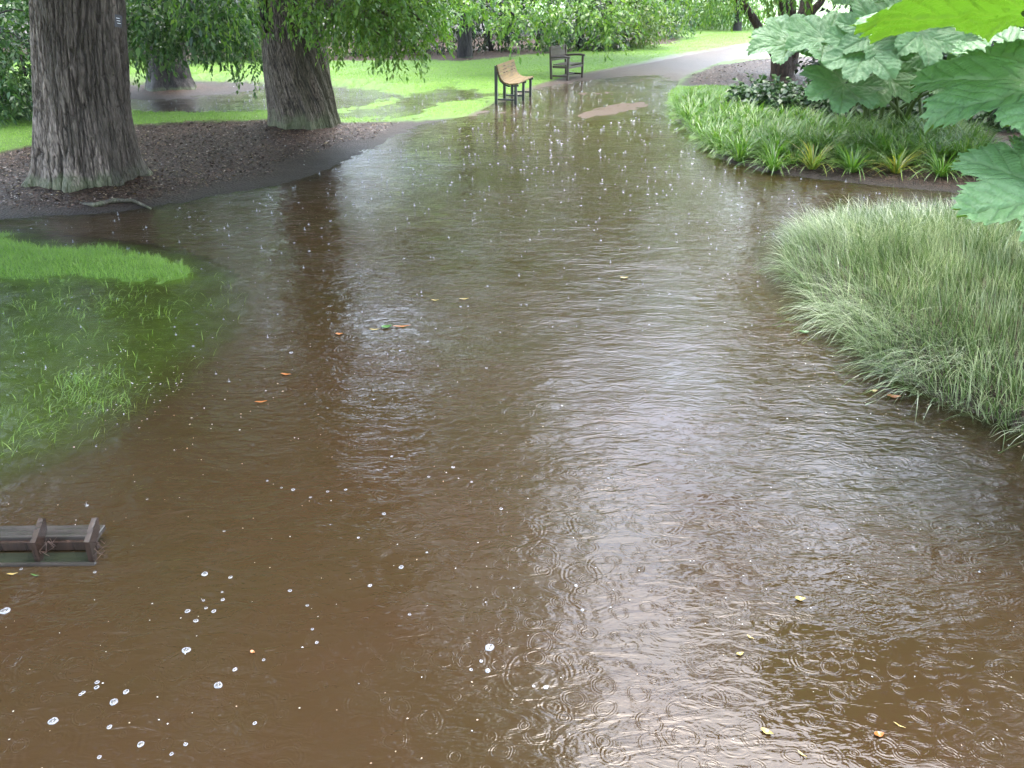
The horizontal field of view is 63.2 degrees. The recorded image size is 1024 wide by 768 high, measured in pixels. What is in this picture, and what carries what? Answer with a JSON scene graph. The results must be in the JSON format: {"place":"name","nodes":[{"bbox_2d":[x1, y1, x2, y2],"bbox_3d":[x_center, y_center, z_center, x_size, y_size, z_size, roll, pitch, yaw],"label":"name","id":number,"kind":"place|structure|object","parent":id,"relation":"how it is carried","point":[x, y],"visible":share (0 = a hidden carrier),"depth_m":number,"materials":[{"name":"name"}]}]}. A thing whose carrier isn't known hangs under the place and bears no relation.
{"place":"outdoors","nodes":[
{"label":"outdoors","id":0,"kind":"place"},
{"bbox_2d":[0,75,1023,767],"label":"flood water","id":1,"kind":"structure","parent":0,"point":[708,527],"depth_m":4.46,"materials":[{"name":"liquid"}]},
{"bbox_2d":[2,79,985,572],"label":"rain splashes","id":2,"kind":"object","parent":1,"relation":"on","point":[484,199],"visible":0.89,"depth_m":11.17,"materials":[{"name":"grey liquid"}]},
{"bbox_2d":[8,207,1019,763],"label":"petal specks","id":3,"kind":"object","parent":1,"relation":"on","point":[416,559],"visible":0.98,"depth_m":4.96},
{"bbox_2d":[0,0,1023,473],"bbox_3d":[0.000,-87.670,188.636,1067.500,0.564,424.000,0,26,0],"label":"ground","id":4,"kind":"structure","parent":0,"point":[22,366],"depth_m":10.91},
{"bbox_2d":[0,0,29,59],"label":"shrub","id":5,"kind":"object","parent":4,"relation":"on","point":[15,37],"visible":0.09,"depth_m":28.84,"materials":[{"name":"green plant"}]},
{"bbox_2d":[0,1,29,38],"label":"background tree","id":6,"kind":"object","parent":4,"relation":"on","point":[14,21],"visible":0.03,"depth_m":39.69,"materials":[{"name":"green plant"}]},
{"bbox_2d":[0,0,32,127],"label":"weeping tree","id":7,"kind":"object","parent":4,"relation":"on","point":[10,90],"visible":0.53,"depth_m":15.38,"materials":[{"name":"green plant"}]},
{"bbox_2d":[0,518,108,566],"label":"bench","id":8,"kind":"object","parent":4,"relation":"on","point":[39,537],"visible":0.99,"depth_m":4.05,"materials":[{"name":"grey wood"}]},
{"bbox_2d":[21,0,152,208],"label":"tree","id":9,"kind":"object","parent":4,"relation":"on","point":[83,133],"visible":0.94,"depth_m":10.56,"materials":[{"name":"grey plant"}]},
{"bbox_2d":[114,14,121,27],"bbox_3d":[-4.338,-4.000,9.171,0.100,0.140,0.007,-11,28,-23],"label":"plant label","id":10,"kind":"object","parent":9,"relation":"attached to","point":[118,20],"visible":1,"depth_m":9.17,"materials":[{"name":"black plastic"}]},
{"bbox_2d":[129,2,225,64],"bbox_3d":[-11.525,-12.762,27.845,4.715,4.247,3.908,0,26,0],"label":"shrub","id":11,"kind":"object","parent":4,"relation":"on","point":[189,62],"visible":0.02,"depth_m":28.01,"materials":[{"name":"green plant"}]},
{"bbox_2d":[2,0,361,98],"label":"hung tree","id":12,"kind":"object","parent":4,"relation":"on","point":[163,58],"visible":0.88,"depth_m":17.85,"materials":[{"name":"green plant"}]},
{"bbox_2d":[196,0,261,59],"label":"shrub","id":13,"kind":"object","parent":4,"relation":"on","point":[244,52],"visible":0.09,"depth_m":29.03,"materials":[{"name":"green plant"}]},
{"bbox_2d":[154,0,472,129],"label":"fluted tree","id":14,"kind":"object","parent":4,"relation":"on","point":[297,60],"visible":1,"depth_m":13.90,"materials":[{"name":"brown plant"}]},
{"bbox_2d":[322,13,374,56],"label":"shrub","id":15,"kind":"object","parent":4,"relation":"on","point":[341,42],"visible":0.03,"depth_m":30.72,"materials":[{"name":"green plant"}]},
{"bbox_2d":[0,25,753,468],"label":"lawn grass","id":16,"kind":"structure","parent":4,"relation":"on","point":[52,251],"depth_m":8.32,"materials":[{"name":"plant"}]},
{"bbox_2d":[0,20,811,208],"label":"bark mulch","id":17,"kind":"object","parent":4,"relation":"on","point":[194,133],"visible":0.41,"depth_m":13.48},
{"bbox_2d":[347,0,484,55],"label":"shrub","id":18,"kind":"object","parent":4,"relation":"on","point":[454,35],"visible":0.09,"depth_m":31.78,"materials":[{"name":"green plant"}]},
{"bbox_2d":[392,0,559,64],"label":"slender tree","id":19,"kind":"object","parent":4,"relation":"on","point":[464,48],"visible":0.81,"depth_m":24.27,"materials":[{"name":"green plant"}]},
{"bbox_2d":[452,0,530,52],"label":"shrub","id":20,"kind":"object","parent":4,"relation":"on","point":[487,44],"visible":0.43,"depth_m":32.47,"materials":[{"name":"green plant"}]},
{"bbox_2d":[421,0,575,34],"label":"background tree","id":21,"kind":"object","parent":4,"relation":"on","point":[488,20],"visible":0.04,"depth_m":45.20,"materials":[{"name":"green plant"}]},
{"bbox_2d":[494,59,533,104],"bbox_3d":[0.066,-7.208,20.090,0.576,1.062,1.750,6,26,12],"label":"park bench","id":22,"kind":"object","parent":4,"relation":"on","point":[513,77],"visible":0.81,"depth_m":19.84,"materials":[{"name":"wood"}]},
{"bbox_2d":[484,0,579,52],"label":"shrub","id":23,"kind":"object","parent":4,"relation":"on","point":[541,39],"visible":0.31,"depth_m":32.78,"materials":[{"name":"green plant"}]},
{"bbox_2d":[549,44,584,80],"bbox_3d":[1.620,-9.408,24.494,0.669,1.031,1.104,13,28,25],"label":"arm bench","id":24,"kind":"object","parent":4,"relation":"on","point":[557,52],"visible":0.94,"depth_m":24.35,"materials":[{"name":"grey wood"}]},
{"bbox_2d":[535,0,625,50],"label":"shrub","id":25,"kind":"object","parent":4,"relation":"on","point":[571,39],"visible":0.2,"depth_m":33.18,"materials":[{"name":"green plant"}]},
{"bbox_2d":[497,0,679,62],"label":"arching tree","id":26,"kind":"object","parent":4,"relation":"on","point":[585,15],"visible":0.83,"depth_m":24.39,"materials":[{"name":"green plant"}]},
{"bbox_2d":[520,0,686,32],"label":"background tree","id":27,"kind":"object","parent":4,"relation":"on","point":[585,9],"visible":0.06,"depth_m":46.62,"materials":[{"name":"green plant"}]},
{"bbox_2d":[570,5,642,51],"bbox_3d":[3.834,-14.390,33.894,2.949,1.890,4.192,0,26,0],"label":"shrub","id":28,"kind":"object","parent":4,"relation":"on","point":[618,46],"visible":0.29,"depth_m":33.17,"materials":[{"name":"green plant"}]},
{"bbox_2d":[585,0,679,48],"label":"shrub","id":29,"kind":"object","parent":4,"relation":"on","point":[652,36],"visible":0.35,"depth_m":33.95,"materials":[{"name":"green plant"}]},
{"bbox_2d":[640,0,704,39],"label":"shrub","id":30,"kind":"object","parent":4,"relation":"on","point":[676,35],"visible":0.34,"depth_m":40.46,"materials":[{"name":"green plant"}]},
{"bbox_2d":[659,98,687,115],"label":"strap leaf clump","id":31,"kind":"object","parent":4,"relation":"on","point":[675,107],"visible":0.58,"depth_m":17.56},
{"bbox_2d":[672,103,701,124],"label":"strap leaf clump","id":32,"kind":"object","parent":4,"relation":"on","point":[689,115],"visible":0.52,"depth_m":16.45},
{"bbox_2d":[663,99,713,123],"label":"strap leaf clump","id":33,"kind":"object","parent":4,"relation":"on","point":[686,115],"visible":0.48,"depth_m":16.55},
{"bbox_2d":[615,0,761,26],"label":"background tree","id":34,"kind":"object","parent":4,"relation":"on","point":[684,13],"visible":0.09,"depth_m":53.99,"materials":[{"name":"green plant"}]},
{"bbox_2d":[662,89,715,109],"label":"strap leaf clump","id":35,"kind":"object","parent":4,"relation":"on","point":[688,98],"visible":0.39,"depth_m":18.38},
{"bbox_2d":[675,116,705,132],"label":"strap leaf clump","id":36,"kind":"object","parent":4,"relation":"on","point":[690,125],"visible":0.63,"depth_m":15.63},
{"bbox_2d":[682,129,714,150],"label":"strap leaf clump","id":37,"kind":"object","parent":4,"relation":"on","point":[705,141],"visible":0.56,"depth_m":14.14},
{"bbox_2d":[683,118,717,140],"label":"strap leaf clump","id":38,"kind":"object","parent":4,"relation":"on","point":[701,132],"visible":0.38,"depth_m":14.88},
{"bbox_2d":[678,93,722,114],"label":"strap leaf clump","id":39,"kind":"object","parent":4,"relation":"on","point":[700,106],"visible":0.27,"depth_m":17.40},
{"bbox_2d":[670,0,732,25],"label":"shrub","id":40,"kind":"object","parent":4,"relation":"on","point":[696,12],"visible":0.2,"depth_m":53.26,"materials":[{"name":"green plant"}]},
{"bbox_2d":[692,110,729,129],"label":"strap leaf clump","id":41,"kind":"object","parent":4,"relation":"on","point":[712,118],"visible":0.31,"depth_m":15.65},
{"bbox_2d":[693,121,732,147],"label":"strap leaf clump","id":42,"kind":"object","parent":4,"relation":"on","point":[712,132],"visible":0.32,"depth_m":14.30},
{"bbox_2d":[687,111,742,136],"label":"strap leaf clump","id":43,"kind":"object","parent":4,"relation":"on","point":[715,123],"visible":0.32,"depth_m":14.96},
{"bbox_2d":[694,130,740,157],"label":"strap leaf clump","id":44,"kind":"object","parent":4,"relation":"on","point":[719,146],"visible":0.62,"depth_m":13.56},
{"bbox_2d":[697,123,738,152],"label":"strap leaf clump","id":45,"kind":"object","parent":4,"relation":"on","point":[715,138],"visible":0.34,"depth_m":13.90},
{"bbox_2d":[702,99,740,117],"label":"strap leaf clump","id":46,"kind":"object","parent":4,"relation":"on","point":[717,107],"visible":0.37,"depth_m":16.59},
{"bbox_2d":[679,0,775,30],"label":"distant tree","id":47,"kind":"object","parent":4,"relation":"on","point":[737,23],"visible":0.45,"depth_m":48.04,"materials":[{"name":"green plant"}]},
{"bbox_2d":[706,108,750,130],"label":"strap leaf clump","id":48,"kind":"object","parent":4,"relation":"on","point":[732,119],"visible":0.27,"depth_m":15.49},
{"bbox_2d":[710,123,755,146],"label":"strap leaf clump","id":49,"kind":"object","parent":4,"relation":"on","point":[738,133],"visible":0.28,"depth_m":13.88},
{"bbox_2d":[701,130,767,165],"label":"strap leaf clump","id":50,"kind":"object","parent":4,"relation":"on","point":[741,152],"visible":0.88,"depth_m":12.95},
{"bbox_2d":[711,129,762,158],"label":"strap leaf clump","id":51,"kind":"object","parent":4,"relation":"on","point":[733,143],"visible":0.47,"depth_m":13.39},
{"bbox_2d":[710,131,766,161],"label":"strap leaf clump","id":52,"kind":"object","parent":4,"relation":"on","point":[744,142],"visible":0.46,"depth_m":13.16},
{"bbox_2d":[722,106,755,126],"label":"strap leaf clump","id":53,"kind":"object","parent":4,"relation":"on","point":[736,117],"visible":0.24,"depth_m":15.56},
{"bbox_2d":[725,95,765,109],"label":"strap leaf clump","id":54,"kind":"object","parent":4,"relation":"on","point":[746,105],"visible":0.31,"depth_m":16.67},
{"bbox_2d":[727,111,778,135],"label":"strap leaf clump","id":55,"kind":"object","parent":4,"relation":"on","point":[755,122],"visible":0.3,"depth_m":14.46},
{"bbox_2d":[719,72,792,108],"bbox_3d":[5.146,-5.946,17.279,1.460,0.982,1.499,18,31,33],"label":"shrub","id":56,"kind":"object","parent":4,"relation":"on","point":[743,94],"visible":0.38,"depth_m":17.14,"materials":[{"name":"green plant"}]},
{"bbox_2d":[743,121,784,151],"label":"strap leaf clump","id":57,"kind":"object","parent":4,"relation":"on","point":[759,135],"visible":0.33,"depth_m":13.48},
{"bbox_2d":[743,132,795,169],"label":"strap leaf clump","id":58,"kind":"object","parent":4,"relation":"on","point":[768,148],"visible":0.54,"depth_m":12.69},
{"bbox_2d":[735,139,808,175],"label":"strap leaf clump","id":59,"kind":"object","parent":4,"relation":"on","point":[773,165],"visible":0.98,"depth_m":12.30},
{"bbox_2d":[751,134,796,165],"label":"strap leaf clump","id":60,"kind":"object","parent":4,"relation":"on","point":[770,150],"visible":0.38,"depth_m":12.71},
{"bbox_2d":[750,124,801,154],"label":"strap leaf clump","id":61,"kind":"object","parent":4,"relation":"on","point":[790,135],"visible":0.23,"depth_m":13.29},
{"bbox_2d":[755,128,798,156],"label":"strap leaf clump","id":62,"kind":"object","parent":4,"relation":"on","point":[776,132],"visible":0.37,"depth_m":13.10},
{"bbox_2d":[751,125,805,154],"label":"strap leaf clump","id":63,"kind":"object","parent":4,"relation":"on","point":[777,138],"visible":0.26,"depth_m":13.06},
{"bbox_2d":[750,127,808,162],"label":"strap leaf clump","id":64,"kind":"object","parent":4,"relation":"on","point":[773,147],"visible":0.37,"depth_m":12.80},
{"bbox_2d":[759,113,800,134],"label":"strap leaf clump","id":65,"kind":"object","parent":4,"relation":"on","point":[790,125],"visible":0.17,"depth_m":14.00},
{"bbox_2d":[662,0,900,76],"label":"multi stemmed tree","id":66,"kind":"object","parent":4,"relation":"on","point":[789,67],"visible":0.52,"depth_m":19.42,"materials":[{"name":"green plant"}]},
{"bbox_2d":[752,74,827,114],"bbox_3d":[5.653,-5.661,16.617,1.762,0.997,1.413,0,26,0],"label":"shrub","id":67,"kind":"object","parent":4,"relation":"on","point":[778,101],"visible":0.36,"depth_m":16.47,"materials":[{"name":"green plant"}]},
{"bbox_2d":[772,128,815,158],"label":"strap leaf clump","id":68,"kind":"object","parent":4,"relation":"on","point":[800,144],"visible":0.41,"depth_m":13.04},
{"bbox_2d":[776,139,813,167],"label":"strap leaf clump","id":69,"kind":"object","parent":4,"relation":"on","point":[793,155],"visible":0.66,"depth_m":12.56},
{"bbox_2d":[779,122,817,152],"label":"strap leaf clump","id":70,"kind":"object","parent":4,"relation":"on","point":[799,138],"visible":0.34,"depth_m":13.25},
{"bbox_2d":[749,0,848,9],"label":"shrub","id":71,"kind":"object","parent":4,"relation":"on","point":[759,6],"visible":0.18,"depth_m":91.41,"materials":[{"name":"green plant"}]},
{"bbox_2d":[783,102,815,121],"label":"strap leaf clump","id":72,"kind":"object","parent":4,"relation":"on","point":[800,111],"visible":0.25,"depth_m":15.56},
{"bbox_2d":[783,124,837,149],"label":"strap leaf clump","id":73,"kind":"object","parent":4,"relation":"on","point":[805,131],"visible":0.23,"depth_m":13.33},
{"bbox_2d":[780,134,844,175],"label":"strap leaf clump","id":74,"kind":"object","parent":4,"relation":"on","point":[810,161],"visible":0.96,"depth_m":12.25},
{"bbox_2d":[799,137,832,162],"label":"strap leaf clump","id":75,"kind":"object","parent":4,"relation":"on","point":[814,150],"visible":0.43,"depth_m":12.74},
{"bbox_2d":[792,126,847,156],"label":"strap leaf clump","id":76,"kind":"object","parent":4,"relation":"on","point":[828,137],"visible":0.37,"depth_m":12.99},
{"bbox_2d":[787,82,859,119],"bbox_3d":[6.133,-5.470,16.215,1.599,1.060,1.466,0,26,0],"label":"shrub","id":77,"kind":"object","parent":4,"relation":"on","point":[822,104],"visible":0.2,"depth_m":16.00,"materials":[{"name":"green plant"}]},
{"bbox_2d":[797,122,859,153],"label":"strap leaf clump","id":78,"kind":"object","parent":4,"relation":"on","point":[831,140],"visible":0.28,"depth_m":13.02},
{"bbox_2d":[802,132,860,160],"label":"strap leaf clump","id":79,"kind":"object","parent":4,"relation":"on","point":[827,145],"visible":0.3,"depth_m":12.84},
{"bbox_2d":[805,133,864,163],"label":"strap leaf clump","id":80,"kind":"object","parent":4,"relation":"on","point":[839,153],"visible":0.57,"depth_m":12.57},
{"bbox_2d":[823,116,861,143],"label":"strap leaf clump","id":81,"kind":"object","parent":4,"relation":"on","point":[840,127],"visible":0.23,"depth_m":13.65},
{"bbox_2d":[825,137,869,167],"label":"strap leaf clump","id":82,"kind":"object","parent":4,"relation":"on","point":[836,147],"visible":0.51,"depth_m":12.51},
{"bbox_2d":[832,142,869,170],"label":"strap leaf clump","id":83,"kind":"object","parent":4,"relation":"on","point":[853,155],"visible":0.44,"depth_m":12.38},
{"bbox_2d":[809,141,898,179],"bbox_3d":[4.945,-3.287,11.967,1.044,0.489,1.170,-21,33,-37],"label":"strap leaf clump","id":84,"kind":"object","parent":4,"relation":"on","point":[850,164],"visible":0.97,"depth_m":12.02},
{"bbox_2d":[824,128,886,160],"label":"strap leaf clump","id":85,"kind":"object","parent":4,"relation":"on","point":[856,143],"visible":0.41,"depth_m":12.82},
{"bbox_2d":[825,96,892,118],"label":"shrub","id":86,"kind":"object","parent":4,"relation":"on","point":[874,112],"visible":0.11,"depth_m":15.65,"materials":[{"name":"green plant"}]},
{"bbox_2d":[832,120,886,145],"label":"strap leaf clump","id":87,"kind":"object","parent":4,"relation":"on","point":[857,133],"visible":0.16,"depth_m":13.31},
{"bbox_2d":[843,140,880,166],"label":"strap leaf clump","id":88,"kind":"object","parent":4,"relation":"on","point":[864,153],"visible":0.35,"depth_m":12.51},
{"bbox_2d":[746,0,981,123],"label":"giant rhubarb plant","id":89,"kind":"object","parent":4,"relation":"on","point":[876,75],"visible":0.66,"depth_m":12.36,"materials":[{"name":"green plant"}]},
{"bbox_2d":[794,6,946,108],"bbox_3d":[8.045,-7.231,17.887,3.908,2.848,4.044,0,26,0],"label":"shrub","id":90,"kind":"object","parent":4,"relation":"on","point":[812,61],"visible":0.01,"depth_m":18.38,"materials":[{"name":"green plant"}]},
{"bbox_2d":[859,129,912,163],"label":"strap leaf clump","id":91,"kind":"object","parent":4,"relation":"on","point":[878,151],"visible":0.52,"depth_m":12.47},
{"bbox_2d":[751,184,1023,458],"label":"sedge","id":92,"kind":"object","parent":4,"relation":"on","point":[945,223],"visible":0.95,"depth_m":7.05,"materials":[{"name":"plant"}]},
{"bbox_2d":[854,130,923,165],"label":"strap leaf clump","id":93,"kind":"object","parent":4,"relation":"on","point":[888,145],"visible":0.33,"depth_m":12.53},
{"bbox_2d":[859,128,925,165],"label":"strap leaf clump","id":94,"kind":"object","parent":4,"relation":"on","point":[889,147],"visible":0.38,"depth_m":12.47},
{"bbox_2d":[871,138,917,166],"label":"strap leaf clump","id":95,"kind":"object","parent":4,"relation":"on","point":[896,154],"visible":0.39,"depth_m":12.30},
{"bbox_2d":[861,142,932,180],"bbox_3d":[5.467,-3.216,11.890,1.154,0.402,1.130,1,26,3],"label":"strap leaf clump","id":96,"kind":"object","parent":4,"relation":"on","point":[895,168],"visible":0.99,"depth_m":11.92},
{"bbox_2d":[869,133,930,168],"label":"strap leaf clump","id":97,"kind":"object","parent":4,"relation":"on","point":[907,149],"visible":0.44,"depth_m":12.34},
{"bbox_2d":[879,114,921,131],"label":"strap leaf clump","id":98,"kind":"object","parent":4,"relation":"on","point":[900,123],"visible":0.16,"depth_m":14.11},
{"bbox_2d":[871,132,935,167],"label":"strap leaf clump","id":99,"kind":"object","parent":4,"relation":"on","point":[900,149],"visible":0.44,"depth_m":12.33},
{"bbox_2d":[889,131,953,163],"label":"strap leaf clump","id":100,"kind":"object","parent":4,"relation":"on","point":[919,142],"visible":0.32,"depth_m":12.61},
{"bbox_2d":[901,135,942,164],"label":"strap leaf clump","id":101,"kind":"object","parent":4,"relation":"on","point":[920,149],"visible":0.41,"depth_m":12.44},
{"bbox_2d":[885,91,963,123],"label":"shrub","id":102,"kind":"object","parent":4,"relation":"on","point":[915,110],"visible":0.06,"depth_m":15.39,"materials":[{"name":"green plant"}]},
{"bbox_2d":[901,136,965,170],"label":"strap leaf clump","id":103,"kind":"object","parent":4,"relation":"on","point":[924,151],"visible":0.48,"depth_m":12.17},
{"bbox_2d":[912,130,958,163],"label":"strap leaf clump","id":104,"kind":"object","parent":4,"relation":"on","point":[939,147],"visible":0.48,"depth_m":12.27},
{"bbox_2d":[849,0,1023,241],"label":"giant rhubarb plant","id":105,"kind":"object","parent":4,"relation":"on","point":[977,76],"visible":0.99,"depth_m":4.47,"materials":[{"name":"green plant"}]},
{"bbox_2d":[908,145,974,181],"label":"strap leaf clump","id":106,"kind":"object","parent":4,"relation":"on","point":[941,171],"visible":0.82,"depth_m":11.63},
{"bbox_2d":[915,139,972,168],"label":"strap leaf clump","id":107,"kind":"object","parent":4,"relation":"on","point":[942,152],"visible":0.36,"depth_m":12.15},
{"bbox_2d":[926,135,992,164],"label":"strap leaf clump","id":108,"kind":"object","parent":4,"relation":"on","point":[962,146],"visible":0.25,"depth_m":12.21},
{"bbox_2d":[944,127,1003,143],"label":"strap leaf clump","id":109,"kind":"object","parent":4,"relation":"on","point":[971,134],"visible":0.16,"depth_m":13.12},
{"bbox_2d":[956,115,998,141],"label":"strap leaf clump","id":110,"kind":"object","parent":4,"relation":"on","point":[977,129],"visible":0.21,"depth_m":13.54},
{"bbox_2d":[962,118,1000,133],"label":"strap leaf clump","id":111,"kind":"object","parent":4,"relation":"on","point":[978,125],"visible":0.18,"depth_m":14.23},
{"bbox_2d":[950,107,1020,132],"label":"shrub","id":112,"kind":"object","parent":4,"relation":"on","point":[980,116],"visible":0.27,"depth_m":14.69,"materials":[{"name":"green plant"}]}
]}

